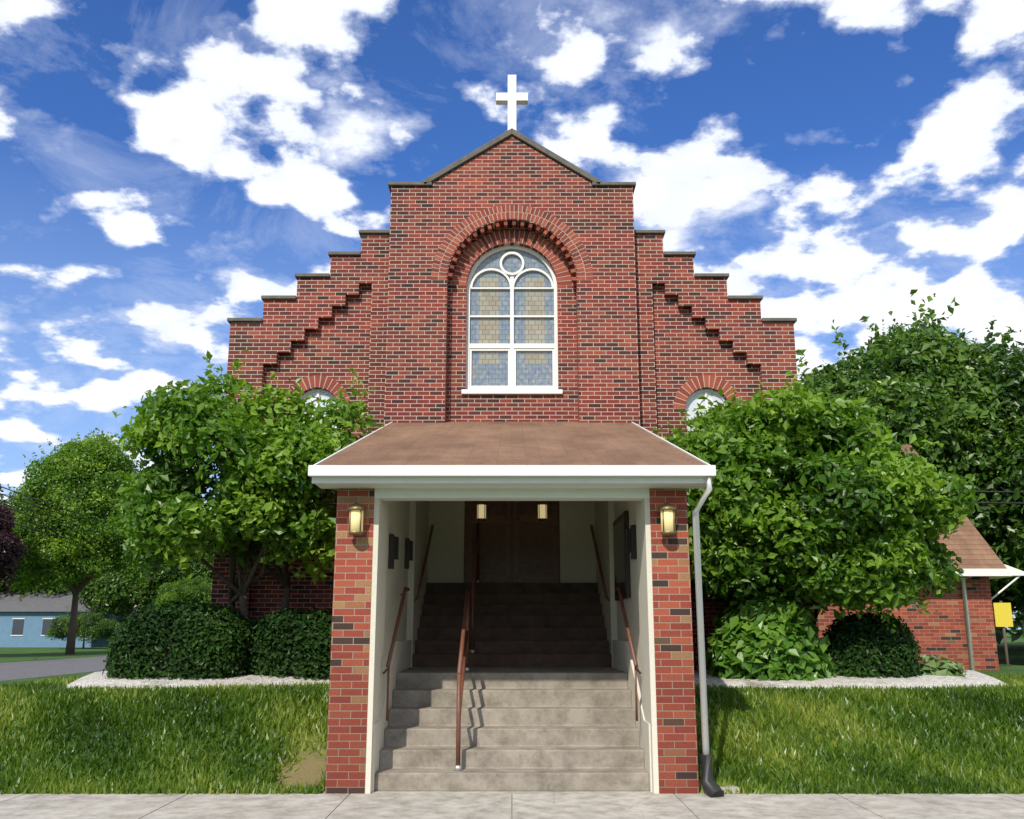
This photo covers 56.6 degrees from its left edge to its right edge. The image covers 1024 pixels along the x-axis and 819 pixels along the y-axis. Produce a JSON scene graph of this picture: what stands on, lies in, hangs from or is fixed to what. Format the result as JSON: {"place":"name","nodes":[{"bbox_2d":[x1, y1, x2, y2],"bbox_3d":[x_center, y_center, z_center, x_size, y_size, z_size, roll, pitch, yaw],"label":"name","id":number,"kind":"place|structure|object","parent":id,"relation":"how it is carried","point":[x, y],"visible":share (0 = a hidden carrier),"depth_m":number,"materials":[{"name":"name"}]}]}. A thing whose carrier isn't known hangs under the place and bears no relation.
{"place":"outdoors","nodes":[
{"label":"outdoors","id":0,"kind":"place"},
{"bbox_2d":[0,428,152,654],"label":"tree","id":1,"kind":"object","parent":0,"point":[63,480],"depth_m":56.63,"materials":[{"name":"green plant"}]},
{"bbox_2d":[44,606,121,648],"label":"shrub leaves","id":2,"kind":"object","parent":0,"point":[59,628],"depth_m":72.49,"materials":[{"name":"green plant"}]},
{"bbox_2d":[0,791,1023,818],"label":"sidewalk","id":3,"kind":"structure","parent":0,"point":[497,805],"depth_m":8.16,"materials":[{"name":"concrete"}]},
{"bbox_2d":[365,498,658,793],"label":"porch walls","id":4,"kind":"structure","parent":0,"point":[414,521],"depth_m":11.37,"materials":[{"name":"white paint"}]},
{"bbox_2d":[388,511,636,600],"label":"porch fixtures","id":5,"kind":"object","parent":4,"relation":"attached to","point":[627,593],"visible":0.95,"depth_m":10.99,"materials":[{"name":"black metal"}]},
{"bbox_2d":[393,517,631,594],"bbox_3d":[0.000,1.746,11.343,2.640,0.860,1.830,0,-13,0],"label":"notice board","id":6,"kind":"object","parent":5,"relation":"attached to","point":[619,556],"visible":0.98,"depth_m":11.41,"materials":[{"name":"black"}]},
{"bbox_2d":[0,629,1023,793],"bbox_3d":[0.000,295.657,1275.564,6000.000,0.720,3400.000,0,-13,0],"label":"ground","id":7,"kind":"structure","parent":0,"point":[310,767],"depth_m":10.26,"materials":[{"name":"green plant"}]},
{"bbox_2d":[0,490,70,599],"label":"tree leaves","id":8,"kind":"object","parent":7,"relation":"on","point":[58,589],"visible":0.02,"depth_m":82.45,"materials":[{"name":"green plant"}]},
{"bbox_2d":[0,656,108,680],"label":"road","id":9,"kind":"structure","parent":7,"relation":"on","point":[28,669],"depth_m":37.61,"materials":[{"name":"grey asphalt"}]},
{"bbox_2d":[0,587,122,646],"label":"blue house","id":10,"kind":"structure","parent":7,"relation":"on","point":[26,620],"depth_m":79.50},
{"bbox_2d":[122,605,141,619],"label":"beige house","id":11,"kind":"structure","parent":7,"relation":"on","point":[123,618],"depth_m":85.50,"materials":[{"name":"beige"}]},
{"bbox_2d":[69,538,213,618],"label":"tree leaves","id":12,"kind":"object","parent":7,"relation":"on","point":[114,592],"visible":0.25,"depth_m":75.77,"materials":[{"name":"green plant"}]},
{"bbox_2d":[102,597,254,680],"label":"hedge leaves","id":13,"kind":"object","parent":7,"relation":"on","point":[228,627],"depth_m":12.78,"materials":[{"name":"green plant"}]},
{"bbox_2d":[66,671,329,688],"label":"gravel","id":14,"kind":"structure","parent":7,"relation":"on","point":[95,678],"depth_m":12.55,"materials":[{"name":"white gravel"}]},
{"bbox_2d":[168,438,315,629],"bbox_3d":[-3.852,2.061,13.809,2.696,3.812,1.655,0,-13,0],"label":"tree trunk","id":15,"kind":"object","parent":7,"relation":"on","point":[247,582],"visible":0.3,"depth_m":13.85,"materials":[{"name":"brown plant"}]},
{"bbox_2d":[107,349,384,585],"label":"tree leaves","id":16,"kind":"object","parent":15,"relation":"on","point":[263,485],"visible":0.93,"depth_m":13.04,"materials":[{"name":"green plant"}]},
{"bbox_2d":[241,606,332,679],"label":"hedge leaves","id":17,"kind":"object","parent":7,"relation":"on","point":[267,630],"depth_m":13.23,"materials":[{"name":"green plant"}]},
{"bbox_2d":[211,234,389,625],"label":"brick wall","id":18,"kind":"structure","parent":7,"relation":"on","point":[334,326],"depth_m":15.69,"materials":[{"name":"red brick"}]},
{"bbox_2d":[325,488,698,793],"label":"brick pillars","id":19,"kind":"structure","parent":7,"relation":"on","point":[348,707],"depth_m":9.10,"materials":[{"name":"red brick"}]},
{"bbox_2d":[318,422,705,464],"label":"porch roof","id":20,"kind":"structure","parent":19,"relation":"on","point":[511,443],"depth_m":11.16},
{"bbox_2d":[308,422,715,500],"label":"porch trim","id":21,"kind":"structure","parent":20,"relation":"attached to","point":[511,482],"depth_m":9.12,"materials":[{"name":"white paint"}]},
{"bbox_2d":[0,682,1023,794],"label":"lawn blades","id":22,"kind":"object","parent":7,"relation":"on","point":[972,699],"visible":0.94,"depth_m":10.21,"materials":[{"name":"green plant"}]},
{"bbox_2d":[384,136,639,551],"bbox_3d":[0.000,0.269,15.415,4.080,10.010,0.600,0,-13,0],"label":"facade","id":23,"kind":"object","parent":7,"relation":"on","point":[425,375],"visible":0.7,"depth_m":15.64,"materials":[{"name":"brick"}]},
{"bbox_2d":[227,128,796,323],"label":"parapet caps","id":24,"kind":"object","parent":23,"relation":"on","point":[504,136],"visible":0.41,"depth_m":16.01,"materials":[{"name":"stone"}]},
{"bbox_2d":[496,75,527,129],"bbox_3d":[0.000,-5.317,16.709,0.560,1.180,0.150,0,-13,0],"label":"cross","id":25,"kind":"object","parent":24,"relation":"on","point":[511,98],"visible":0.88,"depth_m":16.67,"materials":[{"name":"white paint"}]},
{"bbox_2d":[464,501,559,582],"bbox_3d":[0.000,1.658,14.949,1.520,2.145,0.082,0,-13,0],"label":"door frame","id":26,"kind":"object","parent":23,"relation":"attached to","point":[553,519],"visible":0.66,"depth_m":14.86,"materials":[{"name":"brown wood"}]},
{"bbox_2d":[472,501,551,582],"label":"door panels","id":27,"kind":"object","parent":26,"relation":"in","point":[535,548],"visible":0.29,"depth_m":14.89,"materials":[{"name":"brown wood"}]},
{"bbox_2d":[466,245,557,388],"bbox_3d":[0.000,-1.536,15.929,1.540,2.580,0.090,0,-13,0],"label":"window frame","id":28,"kind":"object","parent":23,"relation":"in","point":[511,347],"visible":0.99,"depth_m":15.86,"materials":[{"name":"white paint"}]},
{"bbox_2d":[470,250,553,385],"bbox_3d":[0.000,-1.526,15.952,1.520,2.570,0.020,0,-13,0],"label":"window glass","id":29,"kind":"object","parent":28,"relation":"in","point":[490,368],"visible":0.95,"depth_m":15.93,"materials":[{"name":"glass"}]},
{"bbox_2d":[461,389,562,393],"bbox_3d":[0.000,-0.264,15.548,1.640,0.070,0.260,0,-13,0],"label":"window sill","id":30,"kind":"structure","parent":23,"relation":"attached to","point":[511,391],"depth_m":15.42,"materials":[{"name":"white paint"}]},
{"bbox_2d":[374,667,649,790],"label":"stairs","id":31,"kind":"structure","parent":7,"relation":"on","point":[549,729],"depth_m":9.65,"materials":[{"name":"concrete"}]},
{"bbox_2d":[454,580,479,770],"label":"rail flanges","id":32,"kind":"object","parent":31,"relation":"on","point":[459,767],"visible":0.78,"depth_m":10.86,"materials":[{"name":"grey"}]},
{"bbox_2d":[383,523,640,764],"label":"handrails","id":33,"kind":"object","parent":31,"relation":"on","point":[464,651],"visible":0.95,"depth_m":10.50,"materials":[{"name":"metal"}]},
{"bbox_2d":[412,583,611,666],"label":"stairs","id":34,"kind":"structure","parent":7,"relation":"on","point":[538,624],"depth_m":13.25,"materials":[{"name":"concrete"}]},
{"bbox_2d":[699,784,738,793],"bbox_3d":[1.945,3.578,8.985,0.320,0.070,0.400,0,-13,0],"label":"splash block","id":35,"kind":"object","parent":7,"relation":"on","point":[732,788],"depth_m":8.80,"materials":[{"name":"concrete"}]},
{"bbox_2d":[634,234,813,670],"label":"brick wall","id":36,"kind":"structure","parent":7,"relation":"on","point":[689,326],"depth_m":15.71,"materials":[{"name":"red brick"}]},
{"bbox_2d":[285,205,740,408],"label":"arch bricks","id":37,"kind":"object","parent":36,"relation":"attached to","point":[511,209],"visible":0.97,"depth_m":15.88,"materials":[{"name":"red brick"}]},
{"bbox_2d":[285,205,738,408],"bbox_3d":[0.000,-1.717,15.764,7.536,3.438,0.392,0,-13,0],"label":"arch mortar","id":38,"kind":"object","parent":37,"relation":"attached to","point":[533,247],"visible":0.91,"depth_m":15.87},
{"bbox_2d":[300,389,724,432],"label":"window frames","id":39,"kind":"structure","parent":37,"relation":"attached to","point":[318,391],"depth_m":15.65,"materials":[{"name":"white paint"}]},
{"bbox_2d":[300,392,724,430],"bbox_3d":[0.000,0.379,15.553,7.120,1.460,0.020,0,-13,0],"label":"window glass","id":40,"kind":"object","parent":39,"relation":"attached to","point":[693,402],"visible":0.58,"depth_m":15.66,"materials":[{"name":"glass"}]},
{"bbox_2d":[705,587,837,680],"bbox_3d":[3.543,3.151,13.202,1.772,1.392,1.538,0,-13,0],"label":"hydrangea","id":41,"kind":"object","parent":7,"relation":"on","point":[730,649],"depth_m":12.75,"materials":[{"name":"green plant"}]},
{"bbox_2d":[731,499,820,625],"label":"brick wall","id":42,"kind":"structure","parent":7,"relation":"on","point":[816,613],"depth_m":13.94,"materials":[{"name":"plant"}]},
{"bbox_2d":[652,356,979,632],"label":"tree leaves","id":43,"kind":"object","parent":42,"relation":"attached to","point":[861,517],"visible":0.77,"depth_m":12.73,"materials":[{"name":"green plant"}]},
{"bbox_2d":[694,670,1005,688],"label":"gravel","id":44,"kind":"structure","parent":7,"relation":"on","point":[974,678],"depth_m":12.47,"materials":[{"name":"white gravel"}]},
{"bbox_2d":[918,655,967,676],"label":"hosta leaves","id":45,"kind":"object","parent":44,"relation":"on","point":[931,665],"visible":0.68,"depth_m":13.15,"materials":[{"name":"green plant"}]},
{"bbox_2d":[820,610,922,678],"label":"shrub leaves","id":46,"kind":"object","parent":7,"relation":"on","point":[842,635],"depth_m":12.88,"materials":[{"name":"green plant"}]},
{"bbox_2d":[816,576,998,669],"bbox_3d":[6.850,3.839,22.185,5.100,5.900,7.000,0,-13,0],"label":"annex","id":47,"kind":"object","parent":7,"relation":"on","point":[941,632],"visible":0.22,"depth_m":18.52,"materials":[{"name":"brick"}]},
{"bbox_2d":[900,445,1006,568],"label":"annex roof","id":48,"kind":"structure","parent":47,"relation":"on","point":[966,542],"depth_m":19.05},
{"bbox_2d":[955,564,1023,670],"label":"annex trim","id":49,"kind":"structure","parent":47,"relation":"attached to","point":[1009,571],"depth_m":18.38,"materials":[{"name":"white paint"}]},
{"bbox_2d":[796,289,1023,564],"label":"tree leaves","id":50,"kind":"object","parent":7,"relation":"on","point":[957,396],"visible":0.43,"depth_m":32.59,"materials":[{"name":"green plant"}]},
{"bbox_2d":[970,401,1023,600],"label":"tree leaves","id":51,"kind":"object","parent":7,"relation":"on","point":[1008,553],"visible":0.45,"depth_m":31.15,"materials":[{"name":"green plant"}]},
{"bbox_2d":[993,601,1012,664],"bbox_3d":[12.550,6.008,24.134,0.440,2.250,0.095,0,-13,0],"label":"sign post","id":52,"kind":"object","parent":7,"relation":"on","point":[1003,615],"visible":0.78,"depth_m":24.25,"materials":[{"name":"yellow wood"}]},
{"bbox_2d":[990,579,1023,609],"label":"tree leaves","id":53,"kind":"object","parent":7,"relation":"on","point":[999,597],"visible":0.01,"depth_m":44.65,"materials":[{"name":"green plant"}]},
{"bbox_2d":[993,611,1022,644],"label":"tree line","id":54,"kind":"object","parent":7,"relation":"on","point":[999,634],"visible":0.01,"depth_m":86.06,"materials":[{"name":"green plant"}]},
{"bbox_2d":[993,611,1022,635],"bbox_3d":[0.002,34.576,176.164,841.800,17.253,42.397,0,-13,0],"label":"tree line","id":55,"kind":"object","parent":7,"relation":"on","point":[1011,630],"depth_m":172.84,"materials":[{"name":"green plant"}]},
{"bbox_2d":[999,577,1023,620],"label":"tree leaves","id":56,"kind":"object","parent":7,"relation":"on","point":[1018,605],"depth_m":42.80,"materials":[{"name":"green plant"}]},
{"bbox_2d":[1013,607,1023,635],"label":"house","id":57,"kind":"structure","parent":7,"relation":"on","point":[1016,609],"depth_m":74.44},
{"bbox_3d":[0.000,2.039,12.127,3.400,4.682,5.050,0,-13,0],"label":"porch","id":58,"kind":"object","parent":7,"relation":"on","visible":0},
{"bbox_2d":[347,503,365,535],"bbox_3d":[-1.520,1.071,9.288,0.171,0.316,0.210,0,-13,0],"label":"pillar lantern","id":59,"kind":"object","parent":58,"relation":"attached to","point":[356,516],"visible":1,"depth_m":9.22,"materials":[{"name":"yellow glass"}]},
{"bbox_2d":[476,501,486,520],"bbox_3d":[-0.460,1.174,14.436,0.171,1.032,0.179,0,-13,0],"label":"lantern","id":60,"kind":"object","parent":58,"relation":"attached to","point":[481,510],"depth_m":14.30,"materials":[{"name":"beige glass"}]},
{"bbox_2d":[537,501,547,520],"bbox_3d":[0.460,1.174,14.436,0.171,1.032,0.179,0,-13,0],"label":"lantern","id":61,"kind":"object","parent":58,"relation":"attached to","point":[542,510],"depth_m":14.30,"materials":[{"name":"beige glass"}]},
{"bbox_2d":[658,503,676,535],"bbox_3d":[1.520,1.071,9.288,0.171,0.316,0.210,0,-13,0],"label":"pillar lantern","id":62,"kind":"object","parent":58,"relation":"attached to","point":[667,516],"visible":1,"depth_m":9.22,"materials":[{"name":"yellow glass"}]},
{"bbox_2d":[692,476,711,754],"bbox_3d":[1.842,1.939,8.953,0.064,2.610,0.411,3,-13,-12],"label":"downspout","id":63,"kind":"object","parent":58,"relation":"attached to","point":[701,641],"visible":1,"depth_m":9.06,"materials":[{"name":"white paint"}]},
{"bbox_2d":[700,754,723,797],"bbox_3d":[1.831,3.387,8.724,0.140,0.401,0.255,5,-14,-22],"label":"downspout boot","id":64,"kind":"object","parent":63,"relation":"attached to","point":[711,787],"visible":0.93,"depth_m":8.73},
{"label":"utility poles","id":65,"kind":"object","parent":7,"relation":"on","visible":0},
{"bbox_2d":[0,486,1023,580],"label":"power lines","id":66,"kind":"object","parent":65,"relation":"on","point":[196,560],"visible":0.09,"depth_m":49.48,"materials":[{"name":"black plastic"}]},
{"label":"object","id":67,"kind":"object","parent":7,"relation":"on","visible":0},
{"bbox_2d":[0,472,31,594],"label":"purple tree","id":68,"kind":"object","parent":67,"relation":"attached to","point":[11,549],"visible":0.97,"depth_m":51.39,"materials":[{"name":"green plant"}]},
{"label":"tree wood","id":69,"kind":"object","parent":7,"relation":"on","visible":0},
{"bbox_2d":[148,573,211,607],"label":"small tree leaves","id":70,"kind":"object","parent":69,"relation":"on","point":[180,590],"visible":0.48,"depth_m":71.00,"materials":[{"name":"green plant"}]},
{"bbox_2d":[0,0,1023,628],"label":"sky","id":71,"kind":"structure","parent":0,"point":[168,167],"materials":[{"name":"blue"}]},
{"bbox_2d":[1,672,1023,687],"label":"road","id":72,"kind":"structure","parent":0,"point":[1015,679],"depth_m":13.22,"materials":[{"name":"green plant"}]},
{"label":"tree","id":73,"kind":"object","parent":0,"visible":0},
{"bbox_2d":[992,600,1023,613],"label":"tree","id":74,"kind":"object","parent":73,"relation":"attached to","point":[1013,606],"depth_m":66.91,"materials":[{"name":"green plant"}]}
]}

